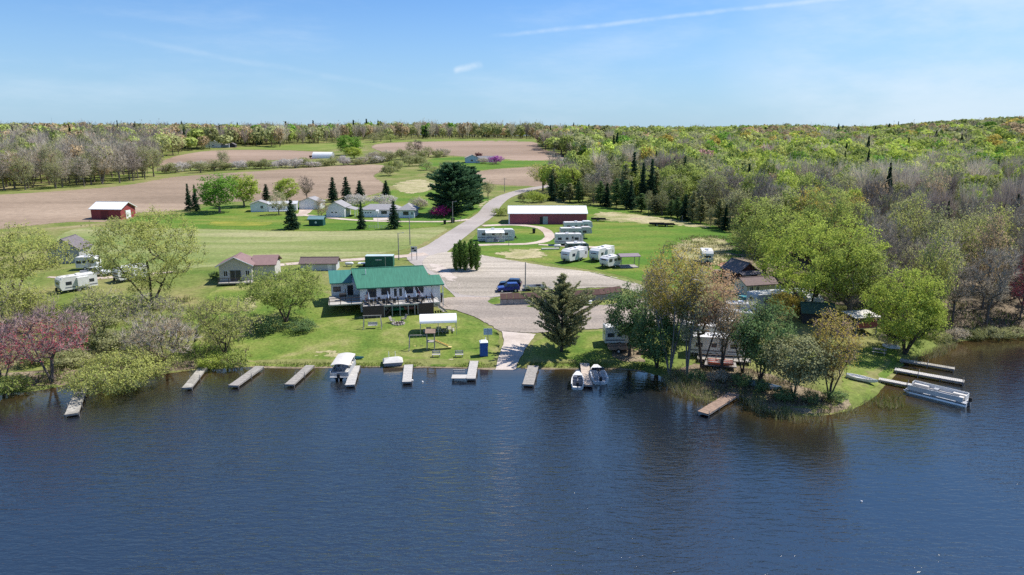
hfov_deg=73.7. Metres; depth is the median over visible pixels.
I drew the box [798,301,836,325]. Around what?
dark shed
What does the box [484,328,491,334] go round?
notice board
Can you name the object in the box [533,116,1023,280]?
forest
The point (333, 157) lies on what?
deciduous tree
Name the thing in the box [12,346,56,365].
shrub
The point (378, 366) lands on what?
beach
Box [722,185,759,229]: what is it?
deciduous tree
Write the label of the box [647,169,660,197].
cedar tree
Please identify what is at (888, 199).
bare tree
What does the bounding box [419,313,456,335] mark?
carport tent
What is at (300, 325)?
shrub
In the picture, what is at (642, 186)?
spruce tree
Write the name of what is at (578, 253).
travel trailer
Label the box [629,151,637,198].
spruce tree
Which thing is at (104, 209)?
red barn
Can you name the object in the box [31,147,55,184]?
deciduous tree
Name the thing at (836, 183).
bare tree
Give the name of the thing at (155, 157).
deciduous tree
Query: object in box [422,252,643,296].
gravel lot
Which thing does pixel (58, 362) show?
shrub
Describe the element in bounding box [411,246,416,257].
road sign board
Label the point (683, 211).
cedar tree
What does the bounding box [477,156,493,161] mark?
house
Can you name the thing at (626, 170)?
cedar tree
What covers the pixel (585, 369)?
pier
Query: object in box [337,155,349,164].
shrub
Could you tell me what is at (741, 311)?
travel trailer
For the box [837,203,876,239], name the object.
deciduous tree
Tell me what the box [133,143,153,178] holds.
deciduous tree
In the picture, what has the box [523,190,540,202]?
shrub
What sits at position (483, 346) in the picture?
door
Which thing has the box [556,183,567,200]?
cedar tree
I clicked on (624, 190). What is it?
cedar tree
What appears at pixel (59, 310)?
shrub
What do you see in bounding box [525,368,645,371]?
beach
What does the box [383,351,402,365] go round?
covered boat
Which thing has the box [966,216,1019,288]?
deciduous tree
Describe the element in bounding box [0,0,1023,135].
sky
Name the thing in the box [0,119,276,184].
forest
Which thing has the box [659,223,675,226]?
flatbed trailer
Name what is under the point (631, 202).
cedar tree
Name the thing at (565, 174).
deciduous tree
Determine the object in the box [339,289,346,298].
smoker grill
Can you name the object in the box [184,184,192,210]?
spruce tree
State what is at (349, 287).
door
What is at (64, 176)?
bare tree
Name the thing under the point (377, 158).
shrub
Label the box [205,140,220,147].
farmhouse
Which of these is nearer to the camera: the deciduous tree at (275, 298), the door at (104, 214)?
the deciduous tree at (275, 298)
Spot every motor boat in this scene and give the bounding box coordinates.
[571,371,583,390]
[590,364,608,384]
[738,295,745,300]
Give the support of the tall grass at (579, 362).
on the beach at (604, 368)
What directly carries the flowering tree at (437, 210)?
on the house lawn at (201, 218)
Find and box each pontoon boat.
[330,352,355,381]
[903,380,972,407]
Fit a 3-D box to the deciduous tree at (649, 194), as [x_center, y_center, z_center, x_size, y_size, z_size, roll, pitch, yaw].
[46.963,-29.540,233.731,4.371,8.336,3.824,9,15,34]
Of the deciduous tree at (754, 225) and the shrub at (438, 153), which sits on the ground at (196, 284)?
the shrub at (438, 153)
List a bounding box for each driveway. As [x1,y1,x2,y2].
[49,271,172,278]
[280,253,427,265]
[296,209,313,215]
[297,214,470,221]
[373,218,388,219]
[474,224,553,245]
[538,244,596,247]
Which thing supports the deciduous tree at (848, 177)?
on the ground at (196, 284)
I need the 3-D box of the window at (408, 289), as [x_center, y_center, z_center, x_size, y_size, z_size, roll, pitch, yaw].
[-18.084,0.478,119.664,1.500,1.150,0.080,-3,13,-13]
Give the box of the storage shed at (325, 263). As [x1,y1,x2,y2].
[298,256,340,270]
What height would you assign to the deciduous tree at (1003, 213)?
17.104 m
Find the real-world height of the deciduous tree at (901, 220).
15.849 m
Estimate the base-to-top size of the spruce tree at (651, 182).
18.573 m
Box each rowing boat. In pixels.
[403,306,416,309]
[748,380,781,389]
[882,343,899,348]
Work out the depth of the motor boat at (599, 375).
90.37 m
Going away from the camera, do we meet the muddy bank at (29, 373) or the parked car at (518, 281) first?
the muddy bank at (29, 373)
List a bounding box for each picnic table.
[434,326,443,332]
[444,326,453,332]
[872,347,886,355]
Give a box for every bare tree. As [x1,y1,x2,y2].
[0,150,13,189]
[12,146,36,188]
[21,160,44,187]
[46,159,72,186]
[55,143,71,181]
[60,154,73,183]
[71,154,91,186]
[81,146,99,181]
[88,141,113,183]
[100,139,117,177]
[107,146,127,182]
[116,140,136,179]
[119,150,144,180]
[124,143,144,177]
[545,148,562,171]
[583,171,606,201]
[592,160,613,197]
[640,156,657,178]
[696,171,722,214]
[716,163,741,199]
[718,174,744,222]
[735,174,755,203]
[749,169,774,211]
[755,172,774,201]
[760,181,788,204]
[795,184,812,202]
[806,159,837,181]
[808,171,833,204]
[818,177,845,202]
[851,201,878,238]
[857,207,898,272]
[859,173,888,206]
[864,193,885,228]
[865,207,900,250]
[866,253,903,312]
[869,238,902,269]
[873,216,920,308]
[875,180,901,222]
[876,203,918,238]
[892,182,928,217]
[893,236,923,288]
[905,183,933,227]
[914,236,968,295]
[925,198,951,222]
[942,255,984,321]
[948,229,982,282]
[960,192,997,226]
[967,246,1022,325]
[1001,243,1023,298]
[1002,191,1023,241]
[1003,205,1023,285]
[1006,235,1023,312]
[1013,232,1023,283]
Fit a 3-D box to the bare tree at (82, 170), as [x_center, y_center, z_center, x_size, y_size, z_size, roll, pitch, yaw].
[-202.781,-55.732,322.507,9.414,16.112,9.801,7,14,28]
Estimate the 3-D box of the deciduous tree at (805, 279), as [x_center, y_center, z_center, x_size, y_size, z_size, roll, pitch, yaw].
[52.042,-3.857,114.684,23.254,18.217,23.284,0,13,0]
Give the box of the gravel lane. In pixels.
[440,297,676,332]
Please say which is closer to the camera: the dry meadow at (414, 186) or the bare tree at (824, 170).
the bare tree at (824, 170)
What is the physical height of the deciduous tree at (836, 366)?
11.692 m
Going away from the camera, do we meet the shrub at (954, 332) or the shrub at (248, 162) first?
the shrub at (954, 332)
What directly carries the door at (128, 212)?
in the red barn at (104, 209)
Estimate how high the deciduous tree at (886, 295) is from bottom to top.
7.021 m
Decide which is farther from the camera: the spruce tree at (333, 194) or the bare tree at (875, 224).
the spruce tree at (333, 194)
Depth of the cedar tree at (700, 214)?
210.88 m
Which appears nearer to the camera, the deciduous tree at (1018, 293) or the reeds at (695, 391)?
the reeds at (695, 391)
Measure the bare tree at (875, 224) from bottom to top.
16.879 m
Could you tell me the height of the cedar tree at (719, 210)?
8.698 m
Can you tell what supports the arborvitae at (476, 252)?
on the gravel lot
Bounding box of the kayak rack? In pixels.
[705,360,736,369]
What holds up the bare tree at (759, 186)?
on the forest soil
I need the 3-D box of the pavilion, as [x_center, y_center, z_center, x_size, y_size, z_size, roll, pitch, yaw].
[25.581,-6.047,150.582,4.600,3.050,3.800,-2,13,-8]
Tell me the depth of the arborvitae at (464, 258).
145.80 m
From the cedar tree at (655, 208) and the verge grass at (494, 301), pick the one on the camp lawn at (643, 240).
the cedar tree at (655, 208)
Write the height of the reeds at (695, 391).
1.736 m
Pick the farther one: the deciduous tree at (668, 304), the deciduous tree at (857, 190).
the deciduous tree at (857, 190)
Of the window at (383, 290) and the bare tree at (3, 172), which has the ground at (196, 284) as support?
the bare tree at (3, 172)
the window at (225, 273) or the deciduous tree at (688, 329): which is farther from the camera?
the window at (225, 273)
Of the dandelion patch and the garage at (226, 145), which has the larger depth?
the garage at (226, 145)
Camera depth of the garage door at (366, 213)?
224.70 m
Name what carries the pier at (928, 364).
in the lake water
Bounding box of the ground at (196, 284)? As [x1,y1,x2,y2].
[0,134,1023,415]
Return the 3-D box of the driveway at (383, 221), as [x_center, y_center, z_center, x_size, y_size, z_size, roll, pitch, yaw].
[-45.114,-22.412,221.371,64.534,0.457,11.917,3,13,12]
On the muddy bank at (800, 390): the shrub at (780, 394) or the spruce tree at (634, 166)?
the shrub at (780, 394)
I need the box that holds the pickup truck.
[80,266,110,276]
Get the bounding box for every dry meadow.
[390,179,434,193]
[495,248,548,258]
[592,212,711,227]
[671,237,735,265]
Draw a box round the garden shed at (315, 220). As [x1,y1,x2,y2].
[307,215,326,225]
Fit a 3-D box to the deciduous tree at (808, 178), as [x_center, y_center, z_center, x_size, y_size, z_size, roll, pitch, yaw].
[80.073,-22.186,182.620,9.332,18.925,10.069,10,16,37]
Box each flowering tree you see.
[427,205,451,216]
[488,155,503,163]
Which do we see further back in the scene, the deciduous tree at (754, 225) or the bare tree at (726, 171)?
the bare tree at (726, 171)
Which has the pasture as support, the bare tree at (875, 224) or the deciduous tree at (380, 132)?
the deciduous tree at (380, 132)
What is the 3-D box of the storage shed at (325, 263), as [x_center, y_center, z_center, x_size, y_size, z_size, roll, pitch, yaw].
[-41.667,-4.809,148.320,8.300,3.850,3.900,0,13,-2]
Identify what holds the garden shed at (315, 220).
on the house lawn at (201, 218)
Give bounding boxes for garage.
[221,143,229,147]
[299,196,325,208]
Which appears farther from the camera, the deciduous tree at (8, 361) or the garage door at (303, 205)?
the garage door at (303, 205)
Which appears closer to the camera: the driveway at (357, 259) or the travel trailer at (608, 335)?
the travel trailer at (608, 335)
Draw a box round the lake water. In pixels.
[0,336,1023,574]
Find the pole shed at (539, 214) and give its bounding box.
[508,205,587,223]
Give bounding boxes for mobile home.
[249,199,298,211]
[746,288,809,309]
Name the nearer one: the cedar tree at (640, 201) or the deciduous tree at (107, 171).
the cedar tree at (640, 201)
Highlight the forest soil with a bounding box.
[731,236,1023,337]
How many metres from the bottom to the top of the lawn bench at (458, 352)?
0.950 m
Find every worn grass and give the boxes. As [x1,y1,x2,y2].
[242,296,256,310]
[315,350,338,356]
[612,349,644,361]
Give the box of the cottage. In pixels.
[215,252,281,284]
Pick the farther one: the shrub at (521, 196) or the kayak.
the shrub at (521, 196)
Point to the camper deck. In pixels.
(735, 359)
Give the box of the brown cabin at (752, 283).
[732,275,780,295]
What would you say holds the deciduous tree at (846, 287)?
on the ground at (196, 284)
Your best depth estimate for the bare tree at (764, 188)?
175.25 m
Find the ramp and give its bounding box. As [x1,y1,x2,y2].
[495,331,535,369]
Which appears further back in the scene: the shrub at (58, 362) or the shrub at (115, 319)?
the shrub at (115, 319)
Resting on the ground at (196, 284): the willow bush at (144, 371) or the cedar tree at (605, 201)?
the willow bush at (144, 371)
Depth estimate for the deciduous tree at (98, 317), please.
100.67 m
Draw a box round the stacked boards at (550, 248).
[541,248,558,249]
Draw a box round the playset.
[409,329,451,349]
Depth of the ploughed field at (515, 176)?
372.16 m
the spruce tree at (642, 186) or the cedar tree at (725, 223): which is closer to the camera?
the cedar tree at (725, 223)
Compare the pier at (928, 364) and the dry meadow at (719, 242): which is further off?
the dry meadow at (719, 242)
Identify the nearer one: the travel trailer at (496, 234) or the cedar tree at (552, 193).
the travel trailer at (496, 234)
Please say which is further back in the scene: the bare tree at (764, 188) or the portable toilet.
the bare tree at (764, 188)
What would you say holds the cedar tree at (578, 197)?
on the ground at (196, 284)
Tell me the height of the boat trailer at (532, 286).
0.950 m
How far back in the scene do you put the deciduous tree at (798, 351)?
80.95 m
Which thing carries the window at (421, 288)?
in the marina building
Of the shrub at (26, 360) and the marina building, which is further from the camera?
the marina building
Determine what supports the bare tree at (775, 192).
on the forest soil
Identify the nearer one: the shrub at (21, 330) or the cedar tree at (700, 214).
the shrub at (21, 330)
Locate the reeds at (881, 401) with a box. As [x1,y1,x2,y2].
[870,392,907,409]
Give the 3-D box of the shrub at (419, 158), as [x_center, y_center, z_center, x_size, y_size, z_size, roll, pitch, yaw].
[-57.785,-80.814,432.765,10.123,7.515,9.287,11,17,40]
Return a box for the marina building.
[328,265,446,318]
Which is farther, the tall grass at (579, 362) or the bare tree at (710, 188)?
the bare tree at (710, 188)
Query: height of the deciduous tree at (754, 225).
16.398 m
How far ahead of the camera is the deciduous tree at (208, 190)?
232.35 m
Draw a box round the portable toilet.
[479,337,487,356]
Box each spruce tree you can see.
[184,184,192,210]
[190,185,200,210]
[261,184,271,199]
[281,199,300,229]
[326,177,339,201]
[339,177,352,199]
[353,180,365,198]
[356,202,367,229]
[381,180,390,194]
[386,201,402,228]
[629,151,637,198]
[637,162,646,205]
[644,159,658,202]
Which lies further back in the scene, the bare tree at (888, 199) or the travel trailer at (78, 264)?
the bare tree at (888, 199)
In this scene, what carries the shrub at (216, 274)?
on the ground at (196, 284)
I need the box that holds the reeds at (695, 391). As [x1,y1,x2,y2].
[661,366,716,403]
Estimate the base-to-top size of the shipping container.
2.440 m
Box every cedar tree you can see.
[520,273,604,351]
[546,168,559,193]
[547,175,556,200]
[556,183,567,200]
[563,183,574,201]
[573,168,589,195]
[574,181,584,202]
[594,181,604,204]
[600,183,613,206]
[603,278,655,356]
[608,178,621,207]
[617,180,629,208]
[618,163,634,198]
[623,181,636,209]
[623,303,685,367]
[634,193,649,211]
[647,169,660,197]
[647,196,663,213]
[666,200,673,216]
[670,197,682,218]
[678,194,691,220]
[686,191,697,220]
[693,195,709,222]
[694,184,704,207]
[712,199,728,227]
[720,205,730,230]
[727,293,798,379]
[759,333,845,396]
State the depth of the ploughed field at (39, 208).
289.08 m
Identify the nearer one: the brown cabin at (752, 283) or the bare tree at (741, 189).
the brown cabin at (752, 283)
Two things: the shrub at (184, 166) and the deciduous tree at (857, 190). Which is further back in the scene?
the shrub at (184, 166)
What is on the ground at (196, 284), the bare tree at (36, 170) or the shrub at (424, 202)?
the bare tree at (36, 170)
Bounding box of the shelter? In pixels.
[842,310,880,334]
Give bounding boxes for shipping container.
[365,254,394,266]
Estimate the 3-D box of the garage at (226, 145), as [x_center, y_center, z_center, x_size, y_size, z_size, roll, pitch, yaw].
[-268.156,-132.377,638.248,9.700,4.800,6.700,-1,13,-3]
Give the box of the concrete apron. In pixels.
[429,264,459,290]
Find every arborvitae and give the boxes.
[451,243,460,269]
[457,239,461,268]
[460,240,469,269]
[466,239,473,268]
[471,241,481,269]
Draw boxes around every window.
[223,271,227,276]
[333,287,340,291]
[367,289,376,296]
[381,288,389,294]
[404,287,412,293]
[415,286,423,292]
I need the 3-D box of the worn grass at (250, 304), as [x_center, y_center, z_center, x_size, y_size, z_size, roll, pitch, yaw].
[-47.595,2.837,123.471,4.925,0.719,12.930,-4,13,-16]
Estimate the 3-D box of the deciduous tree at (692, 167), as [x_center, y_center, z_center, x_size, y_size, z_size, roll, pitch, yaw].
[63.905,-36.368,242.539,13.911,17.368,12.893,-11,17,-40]
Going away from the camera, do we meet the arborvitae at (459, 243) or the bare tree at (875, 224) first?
the bare tree at (875, 224)
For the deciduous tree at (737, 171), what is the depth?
239.22 m
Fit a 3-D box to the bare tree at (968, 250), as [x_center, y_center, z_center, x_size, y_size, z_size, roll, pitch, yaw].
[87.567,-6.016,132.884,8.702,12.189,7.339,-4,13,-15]
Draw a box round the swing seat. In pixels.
[363,315,381,329]
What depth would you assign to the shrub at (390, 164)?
398.78 m
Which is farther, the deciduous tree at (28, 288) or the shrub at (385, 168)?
the shrub at (385, 168)
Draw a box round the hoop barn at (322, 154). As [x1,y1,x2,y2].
[312,152,334,157]
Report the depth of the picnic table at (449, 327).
108.80 m
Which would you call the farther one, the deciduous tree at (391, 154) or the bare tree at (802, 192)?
the deciduous tree at (391, 154)
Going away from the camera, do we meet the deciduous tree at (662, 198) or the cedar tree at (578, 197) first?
the deciduous tree at (662, 198)
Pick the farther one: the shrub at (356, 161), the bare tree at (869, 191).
the shrub at (356, 161)
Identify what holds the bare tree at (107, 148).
on the ground at (196, 284)
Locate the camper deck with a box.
[697,353,750,365]
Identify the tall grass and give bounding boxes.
[255,361,495,367]
[521,361,644,369]
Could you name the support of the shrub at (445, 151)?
on the ground at (196, 284)
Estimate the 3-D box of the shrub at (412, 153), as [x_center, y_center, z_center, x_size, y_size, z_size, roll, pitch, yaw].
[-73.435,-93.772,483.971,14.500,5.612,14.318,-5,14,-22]
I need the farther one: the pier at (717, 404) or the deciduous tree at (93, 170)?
the deciduous tree at (93, 170)
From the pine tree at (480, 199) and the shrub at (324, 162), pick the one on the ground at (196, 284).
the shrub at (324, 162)
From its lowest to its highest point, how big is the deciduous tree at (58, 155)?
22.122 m
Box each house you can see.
[44,234,93,263]
[324,199,357,216]
[362,203,419,217]
[465,155,479,162]
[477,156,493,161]
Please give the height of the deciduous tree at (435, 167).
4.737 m
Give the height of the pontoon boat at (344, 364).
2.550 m
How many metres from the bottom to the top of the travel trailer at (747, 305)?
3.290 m
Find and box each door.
[100,211,108,218]
[125,210,130,218]
[230,270,235,279]
[235,270,240,279]
[300,203,307,208]
[310,203,317,208]
[330,210,337,216]
[347,285,352,294]
[363,211,371,216]
[393,288,397,297]
[398,287,402,298]
[481,344,486,355]
[543,216,547,223]
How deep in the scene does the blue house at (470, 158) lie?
452.07 m
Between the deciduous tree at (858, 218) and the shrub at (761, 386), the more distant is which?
the deciduous tree at (858, 218)
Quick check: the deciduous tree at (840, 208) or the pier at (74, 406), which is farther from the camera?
the deciduous tree at (840, 208)
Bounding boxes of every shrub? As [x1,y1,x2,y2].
[0,373,34,395]
[3,317,58,331]
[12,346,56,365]
[35,303,70,318]
[53,322,96,341]
[54,351,94,366]
[55,346,87,361]
[75,313,122,327]
[76,324,118,345]
[95,329,146,352]
[156,167,168,172]
[160,162,180,172]
[167,163,183,172]
[176,161,190,170]
[194,353,223,369]
[208,271,218,278]
[215,348,252,369]
[217,162,230,169]
[229,160,248,168]
[245,160,261,168]
[249,314,281,335]
[258,158,272,168]
[267,161,278,167]
[275,159,286,166]
[278,159,294,166]
[282,317,317,333]
[286,158,302,166]
[296,157,313,165]
[304,160,323,166]
[316,159,329,165]
[318,159,335,165]
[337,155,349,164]
[344,193,373,206]
[350,158,363,164]
[355,156,367,163]
[364,151,379,161]
[370,156,384,162]
[371,194,396,203]
[379,163,399,175]
[383,160,395,168]
[391,160,403,169]
[395,148,410,157]
[399,152,416,156]
[400,155,417,165]
[407,195,429,208]
[412,154,427,163]
[413,148,429,156]
[432,150,443,156]
[435,148,451,155]
[475,156,488,162]
[491,206,507,214]
[516,192,526,200]
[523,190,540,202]
[535,194,549,201]
[686,367,708,382]
[708,369,731,381]
[730,372,754,387]
[753,379,770,391]
[766,289,806,315]
[773,387,799,401]
[799,389,820,403]
[822,388,848,401]
[835,305,858,315]
[878,333,900,346]
[930,331,953,342]
[945,327,972,340]
[965,326,988,340]
[981,325,1006,338]
[990,328,1019,339]
[1000,326,1023,337]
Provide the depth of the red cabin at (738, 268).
137.66 m
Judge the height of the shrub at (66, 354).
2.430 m
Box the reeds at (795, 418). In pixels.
[741,393,873,423]
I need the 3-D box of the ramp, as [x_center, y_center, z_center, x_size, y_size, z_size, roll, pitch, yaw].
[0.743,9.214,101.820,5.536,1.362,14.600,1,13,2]
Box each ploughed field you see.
[0,164,384,228]
[160,150,318,167]
[372,141,563,160]
[476,166,561,185]
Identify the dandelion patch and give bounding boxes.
[206,221,273,226]
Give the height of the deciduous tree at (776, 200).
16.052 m
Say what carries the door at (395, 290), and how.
in the marina building
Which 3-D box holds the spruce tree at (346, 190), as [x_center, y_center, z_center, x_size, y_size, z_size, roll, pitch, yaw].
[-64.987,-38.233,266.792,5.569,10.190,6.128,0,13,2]
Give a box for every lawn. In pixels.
[126,189,490,230]
[191,279,499,369]
[419,157,562,170]
[467,206,743,287]
[529,331,648,366]
[841,346,900,395]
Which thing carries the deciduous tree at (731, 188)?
on the ground at (196, 284)
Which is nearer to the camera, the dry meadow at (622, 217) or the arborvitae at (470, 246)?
the arborvitae at (470, 246)
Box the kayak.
[708,362,733,365]
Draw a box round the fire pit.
[391,321,404,325]
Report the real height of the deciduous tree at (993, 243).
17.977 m
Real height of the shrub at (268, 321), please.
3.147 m
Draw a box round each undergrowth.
[0,295,248,384]
[661,357,842,410]
[750,239,1023,336]
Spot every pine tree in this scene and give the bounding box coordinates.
[425,161,482,213]
[463,166,486,208]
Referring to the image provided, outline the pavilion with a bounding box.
[617,253,640,267]
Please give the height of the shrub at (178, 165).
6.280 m
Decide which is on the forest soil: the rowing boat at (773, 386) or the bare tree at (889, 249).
the bare tree at (889, 249)
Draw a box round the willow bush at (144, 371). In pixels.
[56,344,183,397]
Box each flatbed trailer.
[591,218,609,220]
[649,222,664,225]
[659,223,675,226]
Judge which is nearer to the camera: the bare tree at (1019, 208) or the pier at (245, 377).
the pier at (245, 377)
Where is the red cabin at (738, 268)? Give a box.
[720,258,764,279]
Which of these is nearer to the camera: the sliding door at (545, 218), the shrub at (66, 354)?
the shrub at (66, 354)
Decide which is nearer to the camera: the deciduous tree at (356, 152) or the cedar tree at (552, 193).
the cedar tree at (552, 193)
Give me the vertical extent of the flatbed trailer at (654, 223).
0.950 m
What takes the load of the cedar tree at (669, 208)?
on the camp lawn at (643, 240)
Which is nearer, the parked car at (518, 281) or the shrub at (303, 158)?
the parked car at (518, 281)
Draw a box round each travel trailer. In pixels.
[52,272,97,291]
[75,255,101,268]
[110,263,147,281]
[477,228,515,241]
[554,232,582,244]
[559,226,591,238]
[561,246,587,261]
[563,220,592,227]
[565,241,589,250]
[589,245,614,260]
[599,254,620,267]
[602,323,639,343]
[681,320,718,339]
[690,332,745,355]
[700,248,713,263]
[720,308,752,317]
[724,300,758,314]
[802,292,823,301]
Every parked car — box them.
[496,282,519,292]
[498,278,521,285]
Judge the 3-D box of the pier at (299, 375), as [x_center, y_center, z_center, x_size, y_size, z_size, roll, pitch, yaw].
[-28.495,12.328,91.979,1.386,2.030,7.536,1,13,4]
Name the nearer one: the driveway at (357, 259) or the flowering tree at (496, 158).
the driveway at (357, 259)
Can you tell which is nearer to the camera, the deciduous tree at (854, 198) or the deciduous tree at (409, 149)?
the deciduous tree at (854, 198)
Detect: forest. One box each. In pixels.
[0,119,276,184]
[115,119,544,146]
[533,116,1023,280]
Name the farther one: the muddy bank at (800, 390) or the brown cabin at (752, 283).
the brown cabin at (752, 283)
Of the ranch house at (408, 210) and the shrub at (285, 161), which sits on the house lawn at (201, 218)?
the ranch house at (408, 210)
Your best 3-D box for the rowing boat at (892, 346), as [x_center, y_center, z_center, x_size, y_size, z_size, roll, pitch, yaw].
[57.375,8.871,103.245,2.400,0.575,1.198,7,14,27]
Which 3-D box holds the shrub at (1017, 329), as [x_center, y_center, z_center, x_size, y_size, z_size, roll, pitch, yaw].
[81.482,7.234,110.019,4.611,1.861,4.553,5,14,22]
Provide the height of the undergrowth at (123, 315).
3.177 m
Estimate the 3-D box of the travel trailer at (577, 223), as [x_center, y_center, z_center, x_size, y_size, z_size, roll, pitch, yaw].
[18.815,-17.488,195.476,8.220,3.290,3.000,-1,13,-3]
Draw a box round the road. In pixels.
[407,185,548,297]
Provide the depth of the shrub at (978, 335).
108.42 m
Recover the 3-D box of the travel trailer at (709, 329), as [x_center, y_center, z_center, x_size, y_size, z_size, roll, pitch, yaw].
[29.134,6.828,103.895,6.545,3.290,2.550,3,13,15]
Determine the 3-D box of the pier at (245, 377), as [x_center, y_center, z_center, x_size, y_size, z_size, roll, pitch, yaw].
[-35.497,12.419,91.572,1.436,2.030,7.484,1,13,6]
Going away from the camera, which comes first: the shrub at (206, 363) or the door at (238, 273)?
the shrub at (206, 363)
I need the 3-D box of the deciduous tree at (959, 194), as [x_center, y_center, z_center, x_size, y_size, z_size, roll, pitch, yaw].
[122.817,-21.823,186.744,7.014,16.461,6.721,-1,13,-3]
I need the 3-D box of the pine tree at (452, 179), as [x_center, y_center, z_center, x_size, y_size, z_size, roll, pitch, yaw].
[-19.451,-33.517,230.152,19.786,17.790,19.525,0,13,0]
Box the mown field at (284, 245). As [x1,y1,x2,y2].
[57,227,446,271]
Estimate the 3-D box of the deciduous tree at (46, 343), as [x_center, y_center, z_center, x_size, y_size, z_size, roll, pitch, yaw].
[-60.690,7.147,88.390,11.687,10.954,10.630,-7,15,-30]
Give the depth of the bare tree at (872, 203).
157.89 m
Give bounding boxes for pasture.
[233,139,535,150]
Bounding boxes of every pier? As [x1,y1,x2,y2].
[64,385,87,417]
[181,368,207,390]
[228,366,263,388]
[284,365,314,387]
[344,366,360,387]
[402,364,413,383]
[451,361,478,381]
[523,365,538,385]
[579,363,592,386]
[697,392,738,417]
[878,377,964,393]
[894,368,963,385]
[900,358,954,371]
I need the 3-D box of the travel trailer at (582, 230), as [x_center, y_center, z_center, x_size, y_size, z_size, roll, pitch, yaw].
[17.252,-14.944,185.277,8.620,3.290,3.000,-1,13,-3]
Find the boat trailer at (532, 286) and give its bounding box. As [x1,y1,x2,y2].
[523,284,550,290]
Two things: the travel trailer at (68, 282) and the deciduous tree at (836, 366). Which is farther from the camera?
the travel trailer at (68, 282)
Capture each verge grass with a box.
[488,298,499,303]
[528,300,624,306]
[592,272,634,283]
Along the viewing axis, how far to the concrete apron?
145.70 m
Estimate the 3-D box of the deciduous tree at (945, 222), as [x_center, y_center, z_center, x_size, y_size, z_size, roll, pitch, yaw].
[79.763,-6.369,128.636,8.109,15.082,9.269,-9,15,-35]
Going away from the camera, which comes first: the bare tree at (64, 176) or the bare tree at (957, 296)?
the bare tree at (957, 296)
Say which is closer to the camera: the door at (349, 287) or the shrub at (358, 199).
the door at (349, 287)
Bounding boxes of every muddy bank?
[0,359,243,388]
[671,364,850,413]
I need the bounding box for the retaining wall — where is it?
[500,286,621,304]
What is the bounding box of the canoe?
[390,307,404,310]
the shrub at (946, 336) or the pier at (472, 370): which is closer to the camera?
the pier at (472, 370)
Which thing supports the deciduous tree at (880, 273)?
on the forest soil
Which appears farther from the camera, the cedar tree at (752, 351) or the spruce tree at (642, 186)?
the spruce tree at (642, 186)
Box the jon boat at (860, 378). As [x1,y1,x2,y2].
[846,373,877,382]
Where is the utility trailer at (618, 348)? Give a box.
[607,343,634,353]
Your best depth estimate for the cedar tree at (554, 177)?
281.74 m
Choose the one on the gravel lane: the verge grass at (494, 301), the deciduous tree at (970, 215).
the verge grass at (494, 301)
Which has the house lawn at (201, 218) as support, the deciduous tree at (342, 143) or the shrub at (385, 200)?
the shrub at (385, 200)
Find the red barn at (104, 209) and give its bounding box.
[89,201,136,219]
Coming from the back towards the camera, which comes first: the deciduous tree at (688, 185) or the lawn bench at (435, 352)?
the deciduous tree at (688, 185)
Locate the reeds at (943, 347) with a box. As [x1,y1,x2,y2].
[902,339,958,360]
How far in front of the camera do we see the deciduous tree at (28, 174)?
305.62 m
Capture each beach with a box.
[251,366,494,369]
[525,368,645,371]
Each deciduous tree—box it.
[0,141,30,182]
[0,149,15,186]
[0,150,27,188]
[0,219,80,299]
[0,277,46,321]
[0,297,91,381]
[0,323,30,380]
[1,284,62,324]
[4,154,36,189]
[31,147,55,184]
[35,141,65,186]
[41,156,65,187]
[57,282,129,346]
[65,158,82,184]
[75,151,100,184]
[76,205,209,305]
[91,160,113,180]
[112,310,202,366]
[117,290,188,339]
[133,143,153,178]
[145,144,166,176]
[183,292,265,353]
[189,172,240,212]
[190,161,210,172]
[203,158,223,170]
[216,149,229,165]
[228,172,262,206]
[234,262,326,321]
[267,191,287,214]
[272,177,300,200]
[298,177,314,197]
[313,197,327,215]
[329,155,339,164]
[335,134,363,154]
[343,146,362,157]
[367,132,379,142]
[378,131,384,140]
[378,152,388,161]
[384,134,394,141]
[385,152,395,160]
[405,141,415,151]
[413,140,422,149]
[419,161,432,169]
[422,146,434,156]
[427,166,440,172]
[481,180,496,193]
[526,160,553,190]
[556,166,582,187]
[577,178,588,202]
[578,144,586,154]
[583,162,593,177]
[589,181,599,203]
[600,163,619,189]
[609,168,621,187]
[631,171,649,194]
[634,239,713,373]
[636,268,674,340]
[644,190,653,212]
[655,164,684,199]
[655,190,672,214]
[658,172,686,203]
[663,175,697,202]
[671,265,713,373]
[672,160,705,204]
[674,258,744,368]
[684,167,722,211]
[693,170,731,209]
[703,290,743,371]
[704,173,733,208]
[707,204,715,225]
[714,163,743,204]
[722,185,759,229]
[722,296,764,372]
[725,197,807,275]
[727,208,737,229]
[729,194,777,243]
[739,170,776,207]
[747,200,787,242]
[752,208,892,301]
[756,189,813,238]
[771,172,800,196]
[774,184,830,254]
[780,185,799,203]
[787,179,873,260]
[788,200,844,260]
[791,182,832,257]
[795,169,825,201]
[807,307,868,398]
[808,235,893,322]
[823,226,865,279]
[825,164,858,190]
[833,185,872,210]
[835,185,865,212]
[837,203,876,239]
[846,251,903,305]
[857,267,953,354]
[861,280,903,311]
[876,208,929,256]
[890,239,928,289]
[895,189,936,251]
[904,223,969,329]
[906,242,959,305]
[911,201,958,250]
[913,213,964,260]
[917,165,951,192]
[920,168,948,200]
[940,217,965,241]
[943,214,986,284]
[951,178,971,216]
[956,203,994,228]
[963,209,996,274]
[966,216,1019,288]
[967,210,1020,309]
[975,203,1023,276]
[982,245,1019,302]
[1008,255,1023,319]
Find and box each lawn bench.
[432,350,439,357]
[455,350,462,357]
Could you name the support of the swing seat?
on the marina lawn at (339, 329)

